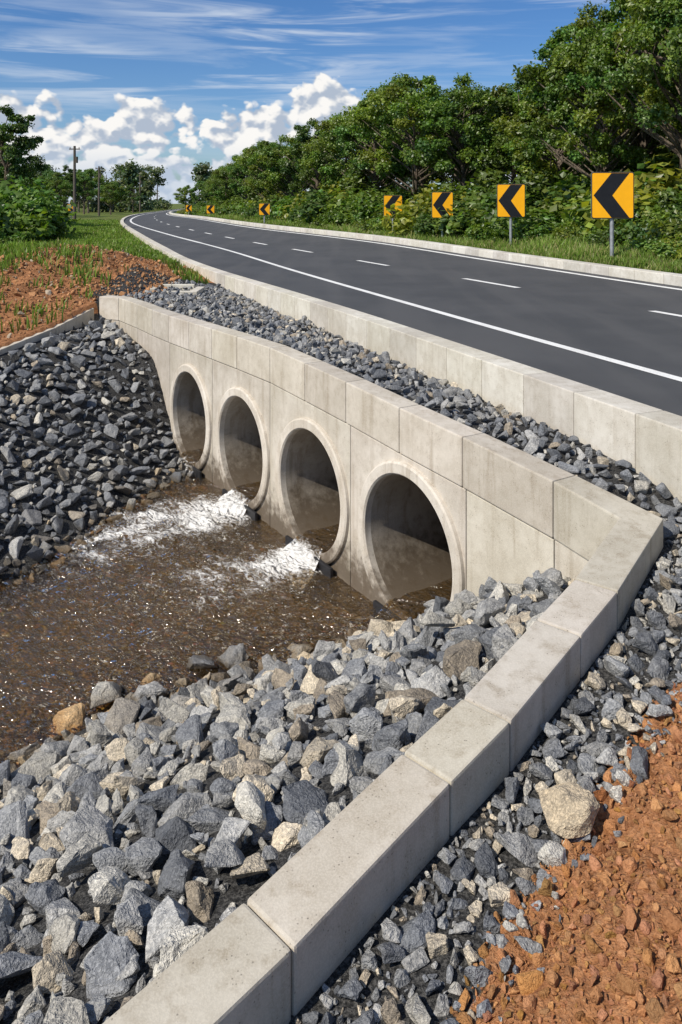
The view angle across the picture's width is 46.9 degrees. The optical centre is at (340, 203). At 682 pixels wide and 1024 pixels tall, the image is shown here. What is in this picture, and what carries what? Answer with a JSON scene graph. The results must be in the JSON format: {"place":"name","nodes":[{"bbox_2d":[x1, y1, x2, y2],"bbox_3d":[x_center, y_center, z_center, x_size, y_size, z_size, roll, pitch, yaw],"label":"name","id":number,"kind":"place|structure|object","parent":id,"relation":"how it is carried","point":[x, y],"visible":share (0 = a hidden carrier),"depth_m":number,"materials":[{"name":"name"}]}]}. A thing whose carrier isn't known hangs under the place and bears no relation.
{"place":"outdoors","nodes":[
{"label":"outdoors","id":0,"kind":"place"},
{"bbox_2d":[0,476,383,765],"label":"stream water","id":1,"kind":"structure","parent":0,"point":[198,518],"depth_m":8.94,"materials":[{"name":"liquid"}]},
{"bbox_2d":[0,0,629,203],"label":"sky","id":2,"kind":"structure","parent":0,"point":[176,85],"materials":[{"name":"blue"}]},
{"bbox_2d":[0,204,681,1023],"bbox_3d":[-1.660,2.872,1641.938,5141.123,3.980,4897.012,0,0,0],"label":"ground","id":3,"kind":"structure","parent":0,"point":[238,892],"depth_m":7.79,"materials":[{"name":"brown soil"}]},
{"bbox_2d":[0,141,27,190],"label":"broadleaf tree","id":4,"kind":"object","parent":3,"relation":"on","point":[22,160],"visible":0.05,"depth_m":64.38,"materials":[{"name":"green plant"}]},
{"bbox_2d":[1,228,36,242],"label":"shrub","id":5,"kind":"object","parent":3,"relation":"on","point":[28,236],"visible":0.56,"depth_m":35.60,"materials":[{"name":"green plant"}]},
{"bbox_2d":[0,104,48,189],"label":"broadleaf tree","id":6,"kind":"object","parent":3,"relation":"on","point":[22,145],"visible":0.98,"depth_m":59.32,"materials":[{"name":"green plant"}]},
{"bbox_2d":[0,175,59,240],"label":"shrub","id":7,"kind":"object","parent":3,"relation":"on","point":[6,197],"visible":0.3,"depth_m":42.02,"materials":[{"name":"green plant"}]},
{"bbox_2d":[0,187,63,241],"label":"shrub","id":8,"kind":"object","parent":3,"relation":"on","point":[39,207],"visible":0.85,"depth_m":38.50,"materials":[{"name":"green plant"}]},
{"bbox_2d":[8,211,69,239],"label":"shrub","id":9,"kind":"object","parent":3,"relation":"on","point":[60,230],"visible":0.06,"depth_m":40.86,"materials":[{"name":"green plant"}]},
{"bbox_2d":[1,184,80,233],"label":"shrub","id":10,"kind":"object","parent":3,"relation":"on","point":[65,215],"visible":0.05,"depth_m":47.08,"materials":[{"name":"green plant"}]},
{"bbox_2d":[0,308,93,354],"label":"bank edging kerb","id":11,"kind":"structure","parent":3,"relation":"on","point":[84,317],"depth_m":15.52,"materials":[{"name":"concrete"}]},
{"bbox_2d":[41,176,72,205],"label":"broadleaf tree","id":12,"kind":"object","parent":3,"relation":"on","point":[64,186],"visible":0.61,"depth_m":115.27,"materials":[{"name":"green plant"}]},
{"bbox_2d":[47,164,82,209],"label":"broadleaf tree","id":13,"kind":"object","parent":3,"relation":"on","point":[68,175],"visible":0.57,"depth_m":121.64,"materials":[{"name":"green plant"}]},
{"bbox_2d":[69,146,79,218],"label":"utility pole","id":14,"kind":"object","parent":3,"relation":"on","point":[75,158],"visible":0.92,"depth_m":87.88,"materials":[{"name":"brown wood"}]},
{"bbox_2d":[68,172,97,213],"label":"broadleaf tree","id":15,"kind":"object","parent":3,"relation":"on","point":[84,178],"visible":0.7,"depth_m":149.69,"materials":[{"name":"green plant"}]},
{"bbox_2d":[71,168,106,212],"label":"broadleaf tree","id":16,"kind":"object","parent":3,"relation":"on","point":[92,173],"visible":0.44,"depth_m":163.78,"materials":[{"name":"green plant"}]},
{"bbox_2d":[0,243,193,340],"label":"mound clods","id":17,"kind":"object","parent":3,"relation":"on","point":[108,290],"visible":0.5,"depth_m":18.51,"materials":[{"name":"soil"}]},
{"bbox_2d":[0,317,195,602],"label":"bank stones","id":18,"kind":"object","parent":3,"relation":"on","point":[32,517],"visible":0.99,"depth_m":12.41,"materials":[{"name":"grey stone"}]},
{"bbox_2d":[95,166,102,215],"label":"utility pole","id":19,"kind":"object","parent":3,"relation":"on","point":[99,173],"visible":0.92,"depth_m":129.88,"materials":[{"name":"brown wood"}]},
{"bbox_2d":[0,218,208,332],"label":"field grass","id":20,"kind":"structure","parent":3,"relation":"on","point":[110,234],"depth_m":21.29,"materials":[{"name":"green plant"}]},
{"bbox_2d":[96,181,126,214],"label":"broadleaf tree","id":21,"kind":"object","parent":3,"relation":"on","point":[114,185],"visible":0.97,"depth_m":139.57,"materials":[{"name":"green plant"}]},
{"bbox_2d":[123,183,142,212],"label":"broadleaf tree","id":22,"kind":"object","parent":3,"relation":"on","point":[131,191],"visible":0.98,"depth_m":173.81,"materials":[{"name":"green plant"}]},
{"bbox_2d":[149,284,204,295],"bbox_3d":[-3.950,2.270,18.860,1.200,0.560,1.120,0,0,0],"label":"drain inlet box","id":23,"kind":"object","parent":3,"relation":"on","point":[196,290],"visible":0.31,"depth_m":19.02,"materials":[{"name":"concrete"}]},
{"bbox_2d":[172,185,195,207],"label":"broadleaf tree","id":24,"kind":"object","parent":3,"relation":"on","point":[184,199],"visible":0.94,"depth_m":171.00,"materials":[{"name":"green plant"}]},
{"bbox_2d":[188,181,205,201],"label":"broadleaf tree","id":25,"kind":"object","parent":3,"relation":"on","point":[193,195],"visible":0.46,"depth_m":149.28,"materials":[{"name":"green plant"}]},
{"bbox_2d":[28,156,418,211],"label":"distant tree line","id":26,"kind":"object","parent":3,"relation":"on","point":[127,174],"visible":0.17,"depth_m":220.94,"materials":[{"name":"green plant"}]},
{"bbox_2d":[205,163,244,201],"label":"broadleaf tree","id":27,"kind":"object","parent":3,"relation":"on","point":[228,193],"visible":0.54,"depth_m":102.58,"materials":[{"name":"green plant"}]},
{"bbox_2d":[217,189,259,215],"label":"shrub","id":28,"kind":"object","parent":3,"relation":"on","point":[225,210],"visible":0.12,"depth_m":87.40,"materials":[{"name":"green plant"}]},
{"bbox_2d":[221,148,265,199],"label":"broadleaf tree","id":29,"kind":"object","parent":3,"relation":"on","point":[232,171],"visible":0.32,"depth_m":91.12,"materials":[{"name":"green plant"}]},
{"bbox_2d":[229,192,285,212],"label":"shrub","id":30,"kind":"object","parent":3,"relation":"on","point":[243,204],"visible":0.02,"depth_m":85.27,"materials":[{"name":"green plant"}]},
{"bbox_2d":[245,193,278,215],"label":"shrub","id":31,"kind":"object","parent":3,"relation":"on","point":[255,209],"visible":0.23,"depth_m":75.61,"materials":[{"name":"green plant"}]},
{"bbox_2d":[240,189,283,214],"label":"shrub","id":32,"kind":"object","parent":3,"relation":"on","point":[266,194],"visible":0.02,"depth_m":80.45,"materials":[{"name":"green plant"}]},
{"bbox_2d":[259,203,269,222],"bbox_3d":[-5.555,1.050,57.057,0.800,2.100,0.164,0,0,-5],"label":"chevron sign","id":33,"kind":"object","parent":3,"relation":"on","point":[264,209],"visible":0.96,"depth_m":56.98,"materials":[{"name":"metal"}]},
{"bbox_2d":[231,139,298,199],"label":"broadleaf tree","id":34,"kind":"object","parent":3,"relation":"on","point":[251,158],"visible":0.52,"depth_m":81.00,"materials":[{"name":"green plant"}]},
{"bbox_2d":[0,568,573,1023],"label":"riprap stones","id":35,"kind":"object","parent":3,"relation":"on","point":[172,928],"visible":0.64,"depth_m":4.51,"materials":[{"name":"grey stone"}]},
{"bbox_2d":[258,130,320,197],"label":"broadleaf tree","id":36,"kind":"object","parent":3,"relation":"on","point":[270,156],"visible":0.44,"depth_m":72.93,"materials":[{"name":"green plant"}]},
{"bbox_2d":[276,191,306,220],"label":"shrub","id":37,"kind":"object","parent":3,"relation":"on","point":[286,212],"visible":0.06,"depth_m":57.98,"materials":[{"name":"green plant"}]},
{"bbox_2d":[271,194,343,216],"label":"shrub","id":38,"kind":"object","parent":3,"relation":"on","point":[282,202],"visible":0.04,"depth_m":59.29,"materials":[{"name":"green plant"}]},
{"bbox_2d":[279,118,342,193],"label":"broadleaf tree","id":39,"kind":"object","parent":3,"relation":"on","point":[298,177],"visible":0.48,"depth_m":66.54,"materials":[{"name":"green plant"}]},
{"bbox_2d":[270,175,360,212],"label":"shrub","id":40,"kind":"object","parent":3,"relation":"on","point":[273,205],"visible":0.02,"depth_m":67.00,"materials":[{"name":"green plant"}]},
{"bbox_2d":[290,173,365,223],"bbox_3d":[0.292,-0.005,54.159,6.531,4.053,8.063,0,0,10],"label":"shrub","id":41,"kind":"object","parent":3,"relation":"on","point":[312,205],"visible":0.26,"depth_m":52.66,"materials":[{"name":"green plant"}]},
{"bbox_2d":[311,208,351,226],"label":"shrub","id":42,"kind":"object","parent":3,"relation":"on","point":[328,217],"visible":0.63,"depth_m":49.82,"materials":[{"name":"green plant"}]},
{"bbox_2d":[298,107,382,193],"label":"broadleaf tree","id":43,"kind":"object","parent":3,"relation":"on","point":[314,148],"visible":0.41,"depth_m":59.15,"materials":[{"name":"green plant"}]},
{"bbox_2d":[333,190,380,227],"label":"shrub","id":44,"kind":"object","parent":3,"relation":"on","point":[359,208],"visible":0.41,"depth_m":49.07,"materials":[{"name":"green plant"}]},
{"bbox_2d":[301,181,421,200],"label":"shrub","id":45,"kind":"object","parent":3,"relation":"on","point":[330,190],"visible":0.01,"depth_m":55.31,"materials":[{"name":"green plant"}]},
{"bbox_2d":[323,97,415,190],"bbox_3d":[2.785,-2.795,55.148,7.263,9.670,5.840,0,0,16],"label":"broadleaf tree","id":46,"kind":"object","parent":3,"relation":"on","point":[345,143],"visible":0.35,"depth_m":54.10,"materials":[{"name":"green plant"}]},
{"bbox_2d":[355,209,391,228],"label":"shrub","id":47,"kind":"object","parent":3,"relation":"on","point":[361,217],"visible":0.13,"depth_m":47.85,"materials":[{"name":"green plant"}]},
{"bbox_2d":[348,216,401,232],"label":"shrub","id":48,"kind":"object","parent":3,"relation":"on","point":[376,226],"visible":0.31,"depth_m":46.00,"materials":[{"name":"green plant"}]},
{"bbox_2d":[319,181,431,214],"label":"shrub","id":49,"kind":"object","parent":3,"relation":"on","point":[339,202],"visible":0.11,"depth_m":51.24,"materials":[{"name":"green plant"}]},
{"bbox_2d":[99,295,662,1023],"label":"culvert headwall","id":50,"kind":"object","parent":3,"relation":"on","point":[389,503],"visible":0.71,"depth_m":6.92,"materials":[{"name":"concrete"}]},
{"bbox_2d":[330,129,433,191],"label":"broadleaf tree","id":51,"kind":"object","parent":3,"relation":"on","point":[333,150],"visible":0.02,"depth_m":63.01,"materials":[{"name":"green plant"}]},
{"bbox_2d":[350,186,421,220],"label":"shrub","id":52,"kind":"object","parent":3,"relation":"on","point":[377,212],"visible":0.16,"depth_m":48.37,"materials":[{"name":"green plant"}]},
{"bbox_2d":[384,195,401,230],"bbox_3d":[2.970,0.870,45.057,1.070,2.660,0.164,0,0,0],"label":"chevron sign","id":53,"kind":"object","parent":3,"relation":"on","point":[389,200],"visible":0.62,"depth_m":44.98,"materials":[{"name":"metal"}]},
{"bbox_2d":[120,208,681,502],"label":"roadside barrier wall","id":54,"kind":"structure","parent":3,"relation":"on","point":[645,440],"depth_m":8.88,"materials":[{"name":"concrete"}]},
{"bbox_2d":[122,279,681,556],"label":"gravel strip","id":55,"kind":"object","parent":3,"relation":"on","point":[311,342],"visible":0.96,"depth_m":9.83,"materials":[{"name":"grey gravel"}]},
{"bbox_2d":[380,117,433,187],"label":"broadleaf tree","id":56,"kind":"object","parent":3,"relation":"on","point":[422,175],"visible":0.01,"depth_m":57.84,"materials":[{"name":"green plant"}]},
{"bbox_2d":[339,72,481,198],"bbox_3d":[4.754,-3.045,49.290,8.312,10.306,9.275,0,0,-36],"label":"broadleaf tree","id":57,"kind":"object","parent":3,"relation":"on","point":[395,93],"visible":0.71,"depth_m":48.07,"materials":[{"name":"green plant"}]},
{"bbox_2d":[380,184,487,235],"bbox_3d":[6.999,0.590,41.336,8.320,3.244,9.486,0,0,-35],"label":"shrub","id":58,"kind":"object","parent":3,"relation":"on","point":[403,220],"visible":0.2,"depth_m":40.70,"materials":[{"name":"green plant"}]},
{"bbox_2d":[398,179,473,227],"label":"shrub","id":59,"kind":"object","parent":3,"relation":"on","point":[407,201],"visible":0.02,"depth_m":44.51,"materials":[{"name":"green plant"}]},
{"bbox_2d":[195,213,681,273],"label":"verge grass","id":60,"kind":"structure","parent":3,"relation":"on","point":[628,256],"depth_m":26.12,"materials":[{"name":"green plant"}]},
{"bbox_2d":[409,202,472,238],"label":"shrub","id":61,"kind":"object","parent":3,"relation":"on","point":[423,224],"visible":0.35,"depth_m":38.68,"materials":[{"name":"green plant"}]},
{"bbox_2d":[419,178,463,211],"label":"shrub","id":62,"kind":"object","parent":3,"relation":"on","point":[443,184],"visible":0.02,"depth_m":43.29,"materials":[{"name":"green plant"}]},
{"bbox_2d":[432,192,452,236],"bbox_3d":[4.903,0.840,38.057,1.030,2.780,0.164,0,0,3],"label":"chevron sign","id":63,"kind":"object","parent":3,"relation":"on","point":[442,200],"visible":0.73,"depth_m":37.98,"materials":[{"name":"metal"}]},
{"bbox_2d":[405,96,499,185],"bbox_3d":[8.949,-2.745,53.905,6.499,9.358,8.083,0,0,-41],"label":"broadleaf tree","id":64,"kind":"object","parent":3,"relation":"on","point":[435,175],"visible":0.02,"depth_m":54.15,"materials":[{"name":"green plant"}]},
{"bbox_2d":[407,179,502,233],"bbox_3d":[7.065,0.420,43.089,7.007,3.618,8.650,0,0,0],"label":"shrub","id":65,"kind":"object","parent":3,"relation":"on","point":[466,189],"visible":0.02,"depth_m":41.82,"materials":[{"name":"green plant"}]},
{"bbox_2d":[403,72,520,188],"bbox_3d":[6.930,-2.720,45.751,6.584,9.563,7.399,0,0,-42],"label":"broadleaf tree","id":66,"kind":"object","parent":3,"relation":"on","point":[428,146],"visible":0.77,"depth_m":44.43,"materials":[{"name":"green plant"}]},
{"bbox_2d":[428,165,509,231],"bbox_3d":[8.450,0.053,39.721,5.910,4.042,7.297,0,0,-44],"label":"shrub","id":67,"kind":"object","parent":3,"relation":"on","point":[490,177],"visible":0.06,"depth_m":39.46,"materials":[{"name":"green plant"}]},
{"bbox_2d":[437,180,511,235],"bbox_3d":[7.793,0.426,39.187,4.945,3.144,6.105,0,0,30],"label":"shrub","id":68,"kind":"object","parent":3,"relation":"on","point":[463,205],"visible":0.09,"depth_m":38.14,"materials":[{"name":"green plant"}]},
{"bbox_2d":[465,224,488,240],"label":"shrub","id":69,"kind":"object","parent":3,"relation":"on","point":[475,231],"visible":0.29,"depth_m":35.48,"materials":[{"name":"green plant"}]},
{"bbox_2d":[295,517,681,1023],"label":"gravel verge","id":70,"kind":"structure","parent":3,"relation":"on","point":[416,935],"depth_m":3.46,"materials":[{"name":"grey gravel"}]},
{"bbox_2d":[446,683,681,1023],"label":"soil crumbs","id":71,"kind":"object","parent":70,"relation":"on","point":[602,1014],"visible":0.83,"depth_m":3.01,"materials":[{"name":"brown soil"}]},
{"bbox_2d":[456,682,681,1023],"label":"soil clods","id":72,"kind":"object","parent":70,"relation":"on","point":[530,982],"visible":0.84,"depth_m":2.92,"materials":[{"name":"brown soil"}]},
{"bbox_2d":[539,780,598,838],"bbox_3d":[0.999,2.689,3.498,0.260,0.156,0.193,0,0,34],"label":"sandstone boulder","id":73,"kind":"object","parent":70,"relation":"on","point":[570,808],"visible":1,"depth_m":3.46,"materials":[{"name":"beige stone"}]},
{"bbox_2d":[478,225,507,241],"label":"shrub","id":74,"kind":"object","parent":3,"relation":"on","point":[487,237],"visible":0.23,"depth_m":34.38,"materials":[{"name":"green plant"}]},
{"bbox_2d":[486,220,516,241],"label":"shrub","id":75,"kind":"object","parent":3,"relation":"on","point":[499,234],"visible":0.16,"depth_m":33.53,"materials":[{"name":"green plant"}]},
{"bbox_2d":[461,77,547,183],"bbox_3d":[10.018,-2.693,45.201,5.999,9.344,5.522,0,0,-32],"label":"broadleaf tree","id":76,"kind":"object","parent":3,"relation":"on","point":[500,104],"visible":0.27,"depth_m":44.20,"materials":[{"name":"green plant"}]},
{"bbox_2d":[497,184,524,243],"bbox_3d":[6.706,0.715,31.057,1.100,2.950,0.164,0,0,6],"label":"chevron sign","id":77,"kind":"object","parent":3,"relation":"on","point":[510,201],"visible":0.94,"depth_m":30.98,"materials":[{"name":"metal"}]},
{"bbox_2d":[470,171,555,235],"bbox_3d":[8.150,0.247,36.690,5.046,3.487,6.230,0,0,-13],"label":"shrub","id":78,"kind":"object","parent":3,"relation":"on","point":[534,184],"visible":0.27,"depth_m":35.76,"materials":[{"name":"green plant"}]},
{"bbox_2d":[468,83,570,183],"bbox_3d":[11.916,-3.106,52.433,8.882,9.983,7.904,0,0,-11],"label":"broadleaf tree","id":79,"kind":"object","parent":3,"relation":"on","point":[508,85],"visible":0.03,"depth_m":52.20,"materials":[{"name":"green plant"}]},
{"bbox_2d":[476,170,607,239],"bbox_3d":[9.918,0.297,34.668,8.981,3.664,7.276,0,0,-37],"label":"shrub","id":80,"kind":"object","parent":3,"relation":"on","point":[562,187],"visible":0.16,"depth_m":34.57,"materials":[{"name":"green plant"}]},
{"bbox_2d":[525,206,577,233],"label":"shrub","id":81,"kind":"object","parent":3,"relation":"on","point":[544,217],"visible":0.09,"depth_m":32.99,"materials":[{"name":"green plant"}]},
{"bbox_2d":[512,216,591,242],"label":"shrub","id":82,"kind":"object","parent":3,"relation":"on","point":[529,229],"visible":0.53,"depth_m":31.34,"materials":[{"name":"green plant"}]},
{"bbox_2d":[537,168,581,204],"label":"shrub","id":83,"kind":"object","parent":3,"relation":"on","point":[557,179],"depth_m":37.65,"materials":[{"name":"green plant"}]},
{"bbox_2d":[492,64,627,186],"bbox_3d":[10.917,-2.538,39.813,6.885,8.970,7.720,0,0,36],"label":"broadleaf tree","id":84,"kind":"object","parent":3,"relation":"on","point":[549,165],"visible":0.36,"depth_m":39.70,"materials":[{"name":"green plant"}]},
{"bbox_2d":[549,219,601,240],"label":"shrub","id":85,"kind":"object","parent":3,"relation":"on","point":[564,233],"visible":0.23,"depth_m":29.99,"materials":[{"name":"green plant"}]},
{"bbox_2d":[497,83,669,172],"bbox_3d":[14.136,-3.326,44.644,10.774,10.410,9.655,0,0,5],"label":"broadleaf tree","id":86,"kind":"object","parent":3,"relation":"on","point":[521,99],"visible":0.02,"depth_m":45.33,"materials":[{"name":"green plant"}]},
{"bbox_2d":[516,1,666,178],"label":"broadleaf tree","id":87,"kind":"object","parent":3,"relation":"on","point":[603,148],"visible":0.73,"depth_m":32.44,"materials":[{"name":"green plant"}]},
{"bbox_2d":[511,0,681,160],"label":"broadleaf tree","id":88,"kind":"object","parent":3,"relation":"on","point":[608,24],"visible":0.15,"depth_m":37.69,"materials":[{"name":"green plant"}]},
{"bbox_2d":[584,219,623,248],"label":"shrub","id":89,"kind":"object","parent":3,"relation":"on","point":[601,237],"visible":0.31,"depth_m":26.37,"materials":[{"name":"green plant"}]},
{"bbox_2d":[539,153,681,233],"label":"shrub","id":90,"kind":"object","parent":3,"relation":"on","point":[644,193],"visible":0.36,"depth_m":28.90,"materials":[{"name":"green plant"}]},
{"bbox_2d":[591,172,633,256],"bbox_3d":[7.877,0.537,22.857,1.200,2.885,0.164,0,0,7],"label":"chevron sign","id":91,"kind":"object","parent":3,"relation":"on","point":[612,196],"visible":0.94,"depth_m":22.78,"materials":[{"name":"metal"}]},
{"bbox_2d":[560,148,679,220],"bbox_3d":[13.235,-0.225,32.552,6.867,4.013,8.478,0,0,29],"label":"shrub","id":92,"kind":"object","parent":3,"relation":"on","point":[674,159],"visible":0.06,"depth_m":31.25,"materials":[{"name":"green plant"}]},
{"bbox_2d":[576,193,680,238],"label":"shrub","id":93,"kind":"object","parent":3,"relation":"on","point":[651,206],"visible":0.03,"depth_m":27.09,"materials":[{"name":"green plant"}]},
{"bbox_2d":[577,0,681,189],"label":"broadleaf tree","id":94,"kind":"object","parent":3,"relation":"on","point":[656,20],"visible":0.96,"depth_m":28.54,"materials":[{"name":"green plant"}]},
{"bbox_2d":[611,163,672,203],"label":"shrub","id":95,"kind":"object","parent":3,"relation":"on","point":[639,165],"visible":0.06,"depth_m":30.82,"materials":[{"name":"green plant"}]},
{"bbox_2d":[606,186,681,246],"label":"shrub","id":96,"kind":"object","parent":3,"relation":"on","point":[632,231],"visible":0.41,"depth_m":25.54,"materials":[{"name":"green plant"}]},
{"bbox_2d":[609,129,680,181],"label":"shrub","id":97,"kind":"object","parent":3,"relation":"on","point":[663,149],"visible":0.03,"depth_m":35.07,"materials":[{"name":"green plant"}]},
{"bbox_2d":[620,27,676,114],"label":"broadleaf tree","id":98,"kind":"object","parent":3,"relation":"on","point":[661,55],"visible":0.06,"depth_m":33.72,"materials":[{"name":"green plant"}]},
{"bbox_2d":[623,227,681,253],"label":"shrub","id":99,"kind":"object","parent":3,"relation":"on","point":[643,242],"visible":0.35,"depth_m":23.27,"materials":[{"name":"green plant"}]},
{"bbox_2d":[639,204,681,238],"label":"shrub","id":100,"kind":"object","parent":3,"relation":"on","point":[655,228],"visible":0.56,"depth_m":23.85,"materials":[{"name":"green plant"}]},
{"bbox_2d":[641,184,681,212],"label":"shrub","id":101,"kind":"object","parent":3,"relation":"on","point":[656,205],"visible":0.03,"depth_m":26.99,"materials":[{"name":"green plant"}]},
{"bbox_2d":[646,233,681,259],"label":"shrub","id":102,"kind":"object","parent":3,"relation":"on","point":[662,246],"visible":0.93,"depth_m":22.04,"materials":[{"name":"green plant"}]},
{"bbox_2d":[124,209,681,415],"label":"road","id":103,"kind":"structure","parent":0,"point":[616,320],"depth_m":16.88,"materials":[{"name":"grey asphalt"}]},
{"bbox_2d":[130,212,681,381],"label":"road markings","id":104,"kind":"object","parent":103,"relation":"on","point":[670,376],"visible":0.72,"depth_m":16.32,"materials":[{"name":"paint"}]},
{"bbox_2d":[169,210,681,286],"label":"roadside kerb","id":105,"kind":"structure","parent":103,"relation":"on","point":[668,278],"depth_m":25.20,"materials":[{"name":"concrete"}]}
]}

